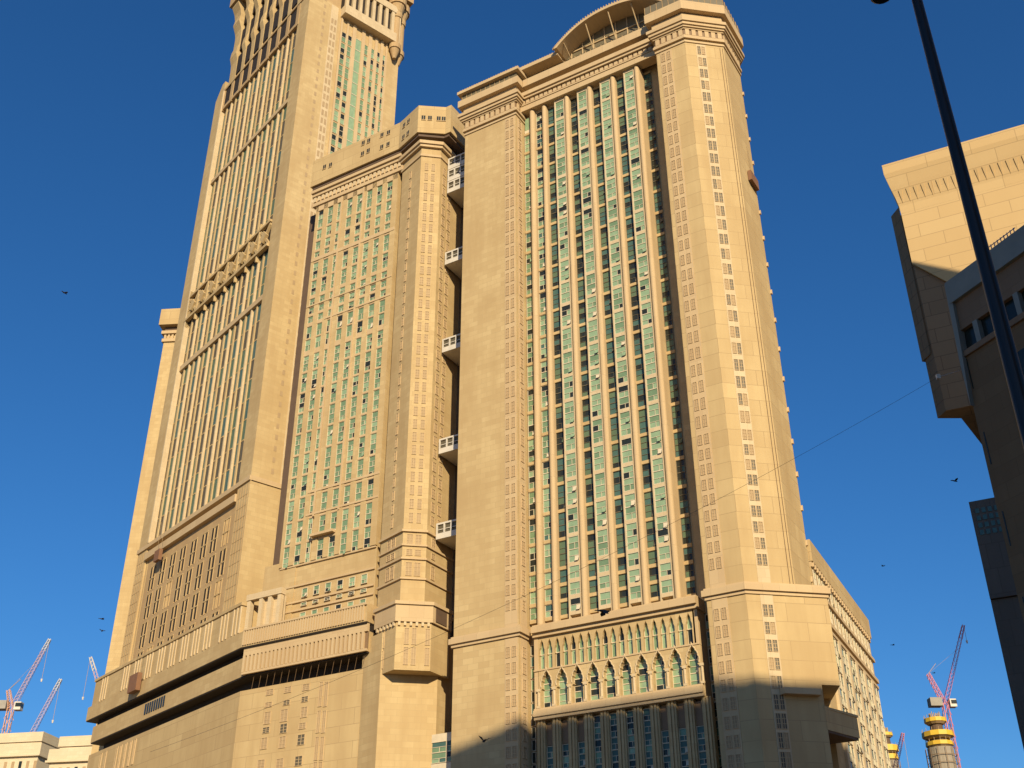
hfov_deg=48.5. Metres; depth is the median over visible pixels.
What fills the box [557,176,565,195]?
bay window
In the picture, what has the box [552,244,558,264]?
inset window
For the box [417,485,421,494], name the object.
slit window
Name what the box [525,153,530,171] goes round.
window
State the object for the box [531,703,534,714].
tall window
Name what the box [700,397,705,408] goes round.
slit window
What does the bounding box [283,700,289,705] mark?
slit window
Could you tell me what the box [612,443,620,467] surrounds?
inset window
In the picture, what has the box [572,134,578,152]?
inset window
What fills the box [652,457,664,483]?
bay window
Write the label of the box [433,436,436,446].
slit window
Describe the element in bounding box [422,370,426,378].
slit window
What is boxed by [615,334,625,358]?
bay window
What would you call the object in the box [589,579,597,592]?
inset window
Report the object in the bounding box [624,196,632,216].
inset window
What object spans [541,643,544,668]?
lancet window
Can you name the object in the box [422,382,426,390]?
slit window
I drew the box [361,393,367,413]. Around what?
window
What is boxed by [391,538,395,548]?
slit window
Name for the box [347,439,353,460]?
window
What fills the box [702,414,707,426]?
slit window
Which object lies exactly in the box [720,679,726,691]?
slit window
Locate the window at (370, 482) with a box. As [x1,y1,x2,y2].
[367,478,373,497]
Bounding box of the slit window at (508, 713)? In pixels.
[506,712,509,723]
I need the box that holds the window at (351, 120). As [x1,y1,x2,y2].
[348,116,353,129]
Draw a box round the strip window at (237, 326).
[234,323,238,341]
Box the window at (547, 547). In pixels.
[544,543,551,569]
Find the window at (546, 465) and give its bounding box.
[542,461,549,484]
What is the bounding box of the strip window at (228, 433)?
[225,433,228,453]
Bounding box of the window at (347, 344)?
[344,341,350,357]
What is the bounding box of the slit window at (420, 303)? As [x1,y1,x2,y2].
[418,299,422,307]
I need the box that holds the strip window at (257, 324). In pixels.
[254,322,258,341]
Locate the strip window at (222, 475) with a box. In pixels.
[219,475,222,494]
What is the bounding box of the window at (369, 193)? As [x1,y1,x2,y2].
[366,189,371,207]
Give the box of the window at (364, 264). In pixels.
[361,260,366,275]
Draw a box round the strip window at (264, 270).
[261,267,265,286]
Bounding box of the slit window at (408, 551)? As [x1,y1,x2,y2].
[406,549,412,555]
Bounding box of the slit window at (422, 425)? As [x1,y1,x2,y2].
[420,420,424,428]
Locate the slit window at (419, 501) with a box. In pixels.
[417,499,421,508]
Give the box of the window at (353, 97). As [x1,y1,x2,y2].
[350,93,356,106]
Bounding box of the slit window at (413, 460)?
[411,458,415,467]
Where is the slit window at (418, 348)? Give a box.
[416,345,420,353]
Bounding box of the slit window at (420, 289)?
[419,288,422,295]
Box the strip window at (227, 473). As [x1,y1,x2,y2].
[224,471,228,491]
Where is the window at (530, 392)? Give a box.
[528,389,533,411]
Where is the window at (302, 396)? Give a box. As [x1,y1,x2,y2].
[298,393,304,412]
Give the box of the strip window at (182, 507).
[179,501,184,521]
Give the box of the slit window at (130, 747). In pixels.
[126,740,132,766]
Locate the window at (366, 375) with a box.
[363,371,369,391]
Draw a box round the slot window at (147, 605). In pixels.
[143,592,152,619]
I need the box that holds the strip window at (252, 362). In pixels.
[249,360,253,380]
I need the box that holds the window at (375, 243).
[372,238,378,255]
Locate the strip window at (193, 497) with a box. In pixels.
[190,494,194,514]
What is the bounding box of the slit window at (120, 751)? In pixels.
[117,745,122,767]
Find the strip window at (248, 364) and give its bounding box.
[244,364,248,384]
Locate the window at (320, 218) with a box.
[317,210,323,227]
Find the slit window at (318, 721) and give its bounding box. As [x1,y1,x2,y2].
[316,710,320,732]
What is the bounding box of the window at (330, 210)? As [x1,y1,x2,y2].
[327,206,332,223]
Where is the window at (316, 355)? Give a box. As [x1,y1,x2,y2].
[313,352,318,367]
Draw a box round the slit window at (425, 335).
[424,334,427,342]
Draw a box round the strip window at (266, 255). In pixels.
[263,252,267,268]
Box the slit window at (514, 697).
[512,694,516,705]
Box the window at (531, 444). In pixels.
[528,439,534,462]
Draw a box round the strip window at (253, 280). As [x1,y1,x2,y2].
[250,277,254,295]
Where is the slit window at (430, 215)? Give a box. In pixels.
[429,214,432,221]
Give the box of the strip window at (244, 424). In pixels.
[241,419,246,441]
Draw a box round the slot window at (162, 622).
[158,609,167,637]
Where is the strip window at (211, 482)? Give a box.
[208,482,211,502]
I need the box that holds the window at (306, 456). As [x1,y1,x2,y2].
[302,453,309,473]
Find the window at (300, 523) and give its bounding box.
[295,520,302,542]
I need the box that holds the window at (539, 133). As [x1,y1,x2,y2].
[536,130,542,147]
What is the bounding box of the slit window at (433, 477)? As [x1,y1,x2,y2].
[432,475,435,485]
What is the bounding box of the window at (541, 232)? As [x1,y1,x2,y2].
[538,228,544,246]
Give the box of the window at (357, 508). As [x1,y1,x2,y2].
[353,505,359,527]
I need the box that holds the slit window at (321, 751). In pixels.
[319,736,324,760]
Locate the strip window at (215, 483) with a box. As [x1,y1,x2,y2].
[212,478,217,499]
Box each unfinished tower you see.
[884,727,900,767]
[921,711,959,767]
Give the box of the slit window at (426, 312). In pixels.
[425,311,428,319]
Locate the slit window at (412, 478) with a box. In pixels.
[410,471,414,480]
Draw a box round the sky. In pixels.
[0,0,1023,767]
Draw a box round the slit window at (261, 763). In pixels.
[257,759,264,767]
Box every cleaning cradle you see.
[127,641,144,693]
[153,520,165,562]
[747,148,758,190]
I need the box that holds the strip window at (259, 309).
[256,303,261,322]
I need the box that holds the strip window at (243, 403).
[239,403,243,424]
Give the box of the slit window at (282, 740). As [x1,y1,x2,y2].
[278,736,285,748]
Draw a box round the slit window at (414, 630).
[411,628,416,644]
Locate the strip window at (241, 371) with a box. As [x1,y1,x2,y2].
[237,369,242,389]
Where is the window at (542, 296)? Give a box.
[539,292,545,312]
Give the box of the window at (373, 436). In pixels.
[369,433,376,454]
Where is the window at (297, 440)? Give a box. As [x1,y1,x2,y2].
[294,435,300,454]
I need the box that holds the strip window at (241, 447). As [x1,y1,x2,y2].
[238,441,243,463]
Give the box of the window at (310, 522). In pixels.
[307,518,312,539]
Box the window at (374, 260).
[371,256,377,272]
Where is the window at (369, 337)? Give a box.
[366,333,371,349]
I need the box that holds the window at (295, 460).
[292,456,298,476]
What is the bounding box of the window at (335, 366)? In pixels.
[332,362,338,381]
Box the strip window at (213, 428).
[209,426,214,446]
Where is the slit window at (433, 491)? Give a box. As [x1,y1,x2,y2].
[431,488,435,499]
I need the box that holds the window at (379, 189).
[376,185,382,203]
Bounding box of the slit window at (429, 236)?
[428,235,431,242]
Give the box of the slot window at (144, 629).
[138,621,147,649]
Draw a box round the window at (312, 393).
[309,389,315,408]
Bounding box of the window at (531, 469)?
[528,465,534,488]
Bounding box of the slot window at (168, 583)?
[162,580,172,608]
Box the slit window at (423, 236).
[421,234,425,241]
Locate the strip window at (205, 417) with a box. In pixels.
[201,415,206,434]
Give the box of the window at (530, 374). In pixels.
[527,365,533,386]
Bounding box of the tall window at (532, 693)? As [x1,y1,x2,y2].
[531,691,534,702]
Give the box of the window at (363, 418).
[360,414,366,434]
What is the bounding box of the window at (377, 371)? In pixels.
[374,368,380,387]
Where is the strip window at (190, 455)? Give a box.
[188,442,193,462]
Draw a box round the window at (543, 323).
[540,314,546,335]
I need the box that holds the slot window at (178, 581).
[173,573,182,602]
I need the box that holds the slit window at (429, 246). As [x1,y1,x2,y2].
[428,245,431,252]
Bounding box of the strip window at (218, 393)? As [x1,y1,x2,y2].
[215,387,220,406]
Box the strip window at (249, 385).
[246,379,251,400]
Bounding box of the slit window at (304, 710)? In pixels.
[300,706,307,717]
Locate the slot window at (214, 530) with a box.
[209,524,218,553]
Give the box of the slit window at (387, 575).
[385,567,389,582]
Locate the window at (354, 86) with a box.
[351,82,357,95]
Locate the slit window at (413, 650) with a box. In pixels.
[410,647,415,664]
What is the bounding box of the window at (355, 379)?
[352,375,358,394]
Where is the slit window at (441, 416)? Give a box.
[440,414,443,424]
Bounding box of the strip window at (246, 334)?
[242,331,247,351]
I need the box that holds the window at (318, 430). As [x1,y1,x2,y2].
[315,429,319,448]
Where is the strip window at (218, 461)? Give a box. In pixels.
[215,457,220,479]
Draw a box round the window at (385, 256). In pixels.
[382,252,387,267]
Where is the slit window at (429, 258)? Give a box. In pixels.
[427,256,431,263]
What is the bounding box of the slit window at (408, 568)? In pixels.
[405,562,411,575]
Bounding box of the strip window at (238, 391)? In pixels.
[235,389,239,408]
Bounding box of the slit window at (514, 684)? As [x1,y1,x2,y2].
[512,678,516,689]
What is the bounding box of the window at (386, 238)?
[383,234,388,250]
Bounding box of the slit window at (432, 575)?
[430,566,434,580]
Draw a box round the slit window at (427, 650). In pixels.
[424,648,429,665]
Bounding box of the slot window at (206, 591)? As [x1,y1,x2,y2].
[201,585,210,614]
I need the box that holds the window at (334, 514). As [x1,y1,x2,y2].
[330,511,336,529]
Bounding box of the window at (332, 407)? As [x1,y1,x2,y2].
[328,403,334,423]
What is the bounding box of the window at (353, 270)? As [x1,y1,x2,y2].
[350,264,356,280]
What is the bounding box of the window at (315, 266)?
[312,262,317,278]
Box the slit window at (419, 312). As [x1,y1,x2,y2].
[418,311,421,318]
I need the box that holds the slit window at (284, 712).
[280,709,287,721]
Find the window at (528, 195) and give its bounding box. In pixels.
[525,192,530,210]
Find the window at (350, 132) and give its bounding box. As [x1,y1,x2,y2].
[347,128,353,141]
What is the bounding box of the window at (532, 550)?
[529,546,535,572]
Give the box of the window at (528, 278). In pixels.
[526,274,531,294]
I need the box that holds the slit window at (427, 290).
[426,289,429,296]
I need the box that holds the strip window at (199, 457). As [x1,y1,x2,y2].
[195,454,200,474]
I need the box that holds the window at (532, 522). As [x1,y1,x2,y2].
[529,518,535,543]
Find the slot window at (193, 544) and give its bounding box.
[188,537,197,566]
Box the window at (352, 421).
[348,418,354,438]
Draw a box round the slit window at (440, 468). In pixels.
[438,466,441,476]
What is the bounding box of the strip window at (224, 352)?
[220,350,225,369]
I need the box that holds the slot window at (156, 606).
[152,586,161,614]
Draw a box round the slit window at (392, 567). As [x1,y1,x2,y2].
[389,565,393,579]
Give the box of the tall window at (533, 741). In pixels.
[532,740,536,750]
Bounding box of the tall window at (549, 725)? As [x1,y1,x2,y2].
[547,722,552,745]
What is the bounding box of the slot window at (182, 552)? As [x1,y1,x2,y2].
[177,544,186,573]
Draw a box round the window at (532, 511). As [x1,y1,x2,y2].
[529,491,535,515]
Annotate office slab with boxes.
[969,497,1023,748]
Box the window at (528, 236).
[526,232,531,251]
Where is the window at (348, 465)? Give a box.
[345,462,351,483]
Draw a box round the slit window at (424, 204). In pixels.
[423,203,426,210]
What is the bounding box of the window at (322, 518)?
[319,514,325,530]
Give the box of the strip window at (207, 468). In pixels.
[203,466,208,487]
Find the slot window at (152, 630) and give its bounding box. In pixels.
[148,615,157,644]
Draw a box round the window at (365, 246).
[362,242,368,259]
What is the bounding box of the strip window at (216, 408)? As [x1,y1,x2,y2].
[212,406,217,426]
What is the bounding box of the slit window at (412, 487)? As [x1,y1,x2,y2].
[410,485,414,494]
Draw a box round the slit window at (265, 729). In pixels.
[262,726,269,733]
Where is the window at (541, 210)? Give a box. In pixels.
[538,207,543,226]
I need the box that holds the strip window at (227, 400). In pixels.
[223,397,228,418]
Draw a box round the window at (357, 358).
[353,355,359,374]
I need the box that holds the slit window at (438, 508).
[437,506,440,516]
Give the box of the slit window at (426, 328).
[424,323,428,330]
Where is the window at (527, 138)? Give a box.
[525,135,529,151]
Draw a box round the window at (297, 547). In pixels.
[293,544,300,566]
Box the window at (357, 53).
[354,49,359,61]
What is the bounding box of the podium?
[86,564,377,767]
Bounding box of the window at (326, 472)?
[322,468,329,486]
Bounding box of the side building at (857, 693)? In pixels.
[807,539,890,767]
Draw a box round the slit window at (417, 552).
[415,549,420,555]
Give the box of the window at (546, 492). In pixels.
[543,487,550,512]
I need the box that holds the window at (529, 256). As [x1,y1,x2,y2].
[526,253,531,272]
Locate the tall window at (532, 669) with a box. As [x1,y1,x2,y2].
[531,668,533,678]
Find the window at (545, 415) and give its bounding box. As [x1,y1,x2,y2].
[542,409,548,432]
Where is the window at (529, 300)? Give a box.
[527,296,532,316]
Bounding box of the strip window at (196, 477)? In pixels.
[192,474,197,495]
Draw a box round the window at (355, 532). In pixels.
[351,529,358,552]
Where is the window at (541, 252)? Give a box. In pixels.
[539,248,544,268]
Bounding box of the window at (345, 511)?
[341,508,348,530]
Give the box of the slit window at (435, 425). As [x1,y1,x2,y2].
[434,423,437,433]
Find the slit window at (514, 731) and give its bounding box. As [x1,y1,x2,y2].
[512,728,516,740]
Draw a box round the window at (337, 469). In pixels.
[334,465,340,486]
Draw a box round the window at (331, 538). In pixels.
[328,535,334,558]
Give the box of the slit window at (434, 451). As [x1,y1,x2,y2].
[433,448,436,459]
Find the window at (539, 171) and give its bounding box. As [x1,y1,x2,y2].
[537,167,543,185]
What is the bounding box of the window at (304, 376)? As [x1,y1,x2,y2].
[300,373,306,391]
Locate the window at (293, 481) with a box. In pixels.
[289,478,296,498]
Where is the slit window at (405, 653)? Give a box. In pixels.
[403,647,408,664]
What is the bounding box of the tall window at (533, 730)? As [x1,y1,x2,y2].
[531,727,535,738]
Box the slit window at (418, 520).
[416,513,420,522]
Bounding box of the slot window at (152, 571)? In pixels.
[147,564,156,591]
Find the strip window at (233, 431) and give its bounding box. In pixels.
[229,428,234,450]
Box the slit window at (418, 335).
[417,334,420,341]
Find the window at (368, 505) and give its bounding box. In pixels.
[365,502,371,524]
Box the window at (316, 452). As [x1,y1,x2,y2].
[313,450,317,470]
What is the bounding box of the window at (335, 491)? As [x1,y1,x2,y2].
[332,488,338,509]
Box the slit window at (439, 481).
[438,479,441,489]
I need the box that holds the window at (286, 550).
[282,547,289,569]
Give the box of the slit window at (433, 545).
[431,538,435,548]
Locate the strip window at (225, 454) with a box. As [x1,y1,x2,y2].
[222,454,225,474]
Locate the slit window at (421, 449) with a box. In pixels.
[419,446,423,454]
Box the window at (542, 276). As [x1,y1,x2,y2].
[539,270,545,290]
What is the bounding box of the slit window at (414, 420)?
[413,419,417,428]
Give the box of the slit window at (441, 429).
[440,427,443,437]
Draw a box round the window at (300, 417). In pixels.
[296,414,302,433]
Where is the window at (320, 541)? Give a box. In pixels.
[316,538,323,561]
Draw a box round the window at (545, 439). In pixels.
[542,435,548,458]
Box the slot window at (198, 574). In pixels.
[194,561,203,589]
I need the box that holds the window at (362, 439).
[358,436,364,457]
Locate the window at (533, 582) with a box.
[530,575,536,588]
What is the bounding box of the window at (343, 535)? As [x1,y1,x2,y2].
[339,532,346,555]
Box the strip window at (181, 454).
[178,449,183,469]
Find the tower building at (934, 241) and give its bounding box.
[882,124,1023,443]
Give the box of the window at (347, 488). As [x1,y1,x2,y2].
[343,485,349,506]
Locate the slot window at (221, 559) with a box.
[216,547,226,577]
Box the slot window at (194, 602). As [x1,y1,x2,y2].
[189,591,199,621]
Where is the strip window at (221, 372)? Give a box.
[218,368,222,387]
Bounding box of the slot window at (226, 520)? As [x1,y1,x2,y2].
[221,516,230,545]
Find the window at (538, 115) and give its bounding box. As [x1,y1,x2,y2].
[536,111,541,128]
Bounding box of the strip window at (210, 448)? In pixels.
[206,446,211,466]
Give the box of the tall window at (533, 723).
[531,716,535,726]
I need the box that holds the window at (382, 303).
[379,299,384,312]
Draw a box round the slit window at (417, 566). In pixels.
[414,562,420,575]
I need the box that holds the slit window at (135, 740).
[131,738,136,764]
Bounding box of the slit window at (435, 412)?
[434,410,437,420]
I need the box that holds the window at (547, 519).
[543,515,550,540]
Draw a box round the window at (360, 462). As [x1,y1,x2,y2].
[357,458,363,479]
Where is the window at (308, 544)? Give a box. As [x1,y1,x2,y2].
[305,541,310,563]
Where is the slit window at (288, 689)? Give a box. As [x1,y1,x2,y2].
[284,686,291,692]
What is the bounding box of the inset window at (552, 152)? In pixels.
[549,144,555,162]
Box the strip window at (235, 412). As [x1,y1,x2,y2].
[232,408,237,429]
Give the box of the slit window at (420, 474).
[418,472,422,481]
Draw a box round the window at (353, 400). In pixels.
[350,396,356,416]
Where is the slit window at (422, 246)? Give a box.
[421,245,424,252]
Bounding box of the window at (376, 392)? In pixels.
[372,389,378,409]
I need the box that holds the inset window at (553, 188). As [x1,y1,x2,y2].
[550,183,556,201]
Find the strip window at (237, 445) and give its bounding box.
[233,445,237,466]
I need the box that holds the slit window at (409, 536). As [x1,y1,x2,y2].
[407,534,412,543]
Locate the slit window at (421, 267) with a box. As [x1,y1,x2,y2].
[420,266,423,273]
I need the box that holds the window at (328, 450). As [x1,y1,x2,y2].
[324,446,330,467]
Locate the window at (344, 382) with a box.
[341,379,347,398]
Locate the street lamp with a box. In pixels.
[871,0,1023,447]
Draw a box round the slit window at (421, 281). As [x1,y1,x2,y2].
[419,277,423,284]
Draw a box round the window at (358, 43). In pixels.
[355,38,360,50]
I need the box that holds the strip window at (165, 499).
[161,496,166,516]
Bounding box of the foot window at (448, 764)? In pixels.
[431,762,450,767]
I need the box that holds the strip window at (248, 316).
[245,313,249,332]
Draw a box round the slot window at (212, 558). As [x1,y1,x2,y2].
[205,553,215,583]
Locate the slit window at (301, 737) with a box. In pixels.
[297,734,304,745]
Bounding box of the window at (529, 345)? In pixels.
[527,341,532,362]
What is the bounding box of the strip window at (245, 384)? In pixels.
[242,384,245,403]
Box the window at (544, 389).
[541,385,547,407]
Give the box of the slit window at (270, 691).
[266,688,273,695]
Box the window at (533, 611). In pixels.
[530,607,536,620]
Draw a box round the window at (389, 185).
[386,181,392,199]
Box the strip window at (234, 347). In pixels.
[231,340,236,360]
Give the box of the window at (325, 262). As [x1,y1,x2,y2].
[322,258,327,274]
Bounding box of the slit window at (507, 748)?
[506,746,509,758]
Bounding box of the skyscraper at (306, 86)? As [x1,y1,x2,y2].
[119,0,413,666]
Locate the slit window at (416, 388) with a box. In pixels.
[414,382,418,390]
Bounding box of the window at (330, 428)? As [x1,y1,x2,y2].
[326,425,332,444]
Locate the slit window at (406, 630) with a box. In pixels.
[404,628,408,643]
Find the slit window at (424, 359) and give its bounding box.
[423,358,427,366]
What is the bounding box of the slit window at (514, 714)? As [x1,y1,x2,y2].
[512,711,516,722]
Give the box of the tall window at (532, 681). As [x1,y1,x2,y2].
[531,680,534,690]
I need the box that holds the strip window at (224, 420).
[220,417,225,438]
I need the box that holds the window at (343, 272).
[340,268,346,283]
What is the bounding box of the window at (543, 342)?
[540,337,546,358]
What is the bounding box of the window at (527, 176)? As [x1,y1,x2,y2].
[525,172,530,190]
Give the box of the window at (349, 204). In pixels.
[346,197,352,215]
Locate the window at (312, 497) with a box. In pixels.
[309,495,313,512]
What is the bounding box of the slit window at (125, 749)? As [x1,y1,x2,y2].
[121,742,127,767]
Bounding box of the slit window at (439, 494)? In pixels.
[438,492,441,502]
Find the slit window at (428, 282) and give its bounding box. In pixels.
[426,278,430,285]
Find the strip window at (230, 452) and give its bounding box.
[226,449,231,471]
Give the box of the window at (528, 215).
[526,212,530,230]
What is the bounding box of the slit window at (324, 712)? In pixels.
[321,710,326,732]
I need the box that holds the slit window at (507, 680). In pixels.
[506,679,509,690]
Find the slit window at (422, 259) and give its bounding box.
[420,255,424,262]
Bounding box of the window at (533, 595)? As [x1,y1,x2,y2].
[530,591,536,603]
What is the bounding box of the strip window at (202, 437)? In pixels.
[198,434,203,454]
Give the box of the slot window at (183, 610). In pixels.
[178,597,188,627]
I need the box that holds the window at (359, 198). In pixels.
[356,193,362,211]
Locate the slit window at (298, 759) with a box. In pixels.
[294,755,302,766]
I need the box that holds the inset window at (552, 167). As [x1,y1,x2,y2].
[549,163,555,181]
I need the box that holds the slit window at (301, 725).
[298,722,305,729]
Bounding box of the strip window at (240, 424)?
[236,424,240,445]
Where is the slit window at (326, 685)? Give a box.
[323,681,328,706]
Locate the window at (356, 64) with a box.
[353,60,359,72]
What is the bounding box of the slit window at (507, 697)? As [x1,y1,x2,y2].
[506,695,509,706]
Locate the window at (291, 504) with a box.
[287,501,293,521]
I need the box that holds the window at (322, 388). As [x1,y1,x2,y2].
[319,387,323,405]
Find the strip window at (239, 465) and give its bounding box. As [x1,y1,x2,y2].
[236,462,240,483]
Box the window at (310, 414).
[307,410,313,429]
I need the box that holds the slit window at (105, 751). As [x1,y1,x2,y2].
[102,751,106,767]
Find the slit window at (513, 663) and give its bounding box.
[512,662,515,672]
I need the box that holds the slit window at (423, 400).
[421,395,425,403]
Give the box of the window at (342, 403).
[339,400,345,419]
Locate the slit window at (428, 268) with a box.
[427,267,430,274]
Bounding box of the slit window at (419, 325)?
[417,322,421,330]
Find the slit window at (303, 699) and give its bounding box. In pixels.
[301,696,308,702]
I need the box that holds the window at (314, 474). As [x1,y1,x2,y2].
[311,472,315,489]
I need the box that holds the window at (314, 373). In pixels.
[311,369,317,388]
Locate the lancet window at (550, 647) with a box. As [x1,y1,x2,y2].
[548,641,551,667]
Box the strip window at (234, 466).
[231,466,234,486]
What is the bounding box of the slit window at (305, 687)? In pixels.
[302,683,309,690]
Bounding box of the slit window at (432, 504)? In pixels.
[431,502,434,512]
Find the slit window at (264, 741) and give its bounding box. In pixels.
[260,737,267,749]
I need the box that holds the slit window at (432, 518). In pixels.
[430,516,434,526]
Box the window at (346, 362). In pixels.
[342,359,348,377]
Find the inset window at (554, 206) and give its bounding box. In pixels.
[550,203,557,222]
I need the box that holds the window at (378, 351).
[375,347,381,366]
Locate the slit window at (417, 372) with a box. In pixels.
[415,369,419,377]
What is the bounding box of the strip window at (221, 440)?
[218,437,222,458]
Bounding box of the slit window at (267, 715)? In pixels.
[263,711,270,724]
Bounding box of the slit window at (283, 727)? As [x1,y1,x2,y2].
[279,723,287,733]
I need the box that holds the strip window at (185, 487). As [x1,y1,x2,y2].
[182,481,187,502]
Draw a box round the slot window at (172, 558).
[167,551,176,579]
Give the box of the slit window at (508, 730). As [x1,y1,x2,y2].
[506,729,509,740]
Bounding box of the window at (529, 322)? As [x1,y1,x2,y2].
[527,318,532,339]
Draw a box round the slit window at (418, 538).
[415,534,421,543]
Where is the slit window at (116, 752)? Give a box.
[113,746,118,767]
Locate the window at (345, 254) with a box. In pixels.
[342,250,347,266]
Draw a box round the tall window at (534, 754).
[532,752,536,763]
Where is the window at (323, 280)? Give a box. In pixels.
[320,276,326,291]
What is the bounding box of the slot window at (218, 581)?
[212,578,222,609]
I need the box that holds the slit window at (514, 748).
[512,745,516,757]
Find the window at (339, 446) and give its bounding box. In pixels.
[335,443,342,463]
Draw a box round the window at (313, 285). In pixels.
[310,280,316,295]
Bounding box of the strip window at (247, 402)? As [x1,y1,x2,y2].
[243,399,248,421]
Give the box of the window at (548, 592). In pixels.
[545,588,552,600]
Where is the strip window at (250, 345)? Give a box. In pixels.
[247,345,250,364]
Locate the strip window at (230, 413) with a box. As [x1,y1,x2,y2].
[227,413,231,433]
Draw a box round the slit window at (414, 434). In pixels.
[412,432,416,441]
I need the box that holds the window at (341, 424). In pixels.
[337,421,343,441]
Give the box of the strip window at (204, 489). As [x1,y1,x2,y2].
[201,487,205,506]
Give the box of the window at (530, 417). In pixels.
[528,414,533,436]
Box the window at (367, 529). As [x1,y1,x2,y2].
[363,526,370,549]
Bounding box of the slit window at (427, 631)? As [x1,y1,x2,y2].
[425,629,429,644]
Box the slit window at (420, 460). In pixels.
[419,459,423,467]
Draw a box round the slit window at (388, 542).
[387,540,390,550]
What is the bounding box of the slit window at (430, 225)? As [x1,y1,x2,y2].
[429,224,432,231]
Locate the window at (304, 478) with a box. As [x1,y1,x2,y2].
[300,475,306,495]
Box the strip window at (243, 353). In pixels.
[240,350,245,369]
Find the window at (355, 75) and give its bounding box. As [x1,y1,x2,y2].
[352,71,358,83]
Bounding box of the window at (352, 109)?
[349,104,355,118]
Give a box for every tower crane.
[0,638,50,732]
[30,678,61,731]
[82,656,98,699]
[893,733,908,767]
[926,624,967,767]
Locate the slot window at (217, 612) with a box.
[212,610,218,616]
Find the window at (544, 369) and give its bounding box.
[541,361,547,382]
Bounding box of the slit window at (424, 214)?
[422,213,426,220]
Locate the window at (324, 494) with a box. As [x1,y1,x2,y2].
[320,491,327,512]
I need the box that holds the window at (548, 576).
[544,572,551,584]
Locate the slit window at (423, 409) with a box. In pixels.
[421,407,425,415]
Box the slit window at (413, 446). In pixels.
[412,445,415,454]
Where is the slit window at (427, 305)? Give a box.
[425,300,429,307]
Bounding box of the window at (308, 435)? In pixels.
[304,431,311,451]
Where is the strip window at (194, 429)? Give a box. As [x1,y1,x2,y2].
[191,422,196,442]
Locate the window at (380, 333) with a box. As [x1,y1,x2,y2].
[377,330,382,345]
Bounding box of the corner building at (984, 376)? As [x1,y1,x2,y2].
[944,225,1023,621]
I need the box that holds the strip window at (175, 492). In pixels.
[171,489,176,509]
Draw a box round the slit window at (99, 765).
[98,753,102,767]
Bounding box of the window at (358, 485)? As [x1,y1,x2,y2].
[355,482,361,502]
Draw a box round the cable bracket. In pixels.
[935,370,960,379]
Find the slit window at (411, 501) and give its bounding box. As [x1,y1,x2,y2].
[409,499,413,508]
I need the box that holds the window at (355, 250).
[352,246,357,262]
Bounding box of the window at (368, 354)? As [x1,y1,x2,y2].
[364,351,370,370]
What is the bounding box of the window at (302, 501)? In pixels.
[298,497,304,518]
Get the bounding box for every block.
[0,731,59,767]
[45,735,91,767]
[91,308,179,753]
[273,105,464,767]
[448,0,859,767]
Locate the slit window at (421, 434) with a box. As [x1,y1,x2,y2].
[420,432,424,441]
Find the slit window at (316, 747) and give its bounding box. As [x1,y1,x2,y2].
[313,736,318,760]
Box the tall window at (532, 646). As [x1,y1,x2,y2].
[531,645,533,655]
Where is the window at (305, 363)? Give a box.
[302,355,308,371]
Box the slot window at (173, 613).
[168,603,178,633]
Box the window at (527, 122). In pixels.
[525,117,529,133]
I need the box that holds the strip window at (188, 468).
[185,461,190,481]
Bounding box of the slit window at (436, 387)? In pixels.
[435,385,438,395]
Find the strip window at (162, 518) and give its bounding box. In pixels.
[159,516,163,534]
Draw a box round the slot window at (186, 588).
[183,567,192,596]
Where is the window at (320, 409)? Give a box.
[317,408,321,426]
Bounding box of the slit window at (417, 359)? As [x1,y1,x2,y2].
[416,357,419,365]
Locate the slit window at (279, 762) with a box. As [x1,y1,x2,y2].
[275,758,283,767]
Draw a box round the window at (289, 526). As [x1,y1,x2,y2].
[284,523,291,545]
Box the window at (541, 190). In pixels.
[537,187,543,205]
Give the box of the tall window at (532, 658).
[531,656,533,667]
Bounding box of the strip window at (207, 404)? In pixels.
[204,395,209,415]
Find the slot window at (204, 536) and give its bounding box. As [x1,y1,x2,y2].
[199,530,208,559]
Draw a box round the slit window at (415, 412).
[413,406,417,415]
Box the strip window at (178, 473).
[175,469,179,489]
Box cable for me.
[151,378,935,751]
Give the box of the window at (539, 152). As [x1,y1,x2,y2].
[537,148,542,166]
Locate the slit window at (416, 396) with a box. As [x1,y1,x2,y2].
[414,394,418,402]
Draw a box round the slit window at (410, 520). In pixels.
[408,513,412,522]
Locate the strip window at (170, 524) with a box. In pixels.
[168,509,173,529]
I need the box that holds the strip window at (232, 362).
[229,359,233,378]
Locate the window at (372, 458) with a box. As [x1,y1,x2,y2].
[368,455,374,476]
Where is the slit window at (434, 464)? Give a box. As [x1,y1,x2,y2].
[432,462,435,472]
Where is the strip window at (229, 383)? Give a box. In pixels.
[226,378,231,398]
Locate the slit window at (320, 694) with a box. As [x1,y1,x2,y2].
[318,681,323,706]
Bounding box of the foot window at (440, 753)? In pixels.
[431,732,450,763]
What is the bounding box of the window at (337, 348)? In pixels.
[334,345,339,360]
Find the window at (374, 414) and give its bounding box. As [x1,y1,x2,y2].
[371,411,377,431]
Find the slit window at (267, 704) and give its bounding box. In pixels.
[265,702,271,707]
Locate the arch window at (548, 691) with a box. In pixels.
[544,674,551,706]
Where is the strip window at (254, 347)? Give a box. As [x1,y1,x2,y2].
[251,340,256,360]
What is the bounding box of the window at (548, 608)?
[545,604,552,617]
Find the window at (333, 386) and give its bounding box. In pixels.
[330,382,336,402]
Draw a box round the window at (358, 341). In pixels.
[355,337,360,353]
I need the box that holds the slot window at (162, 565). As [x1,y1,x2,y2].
[157,557,166,585]
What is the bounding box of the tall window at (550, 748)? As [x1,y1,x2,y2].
[547,746,552,767]
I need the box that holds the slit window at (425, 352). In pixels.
[423,346,427,354]

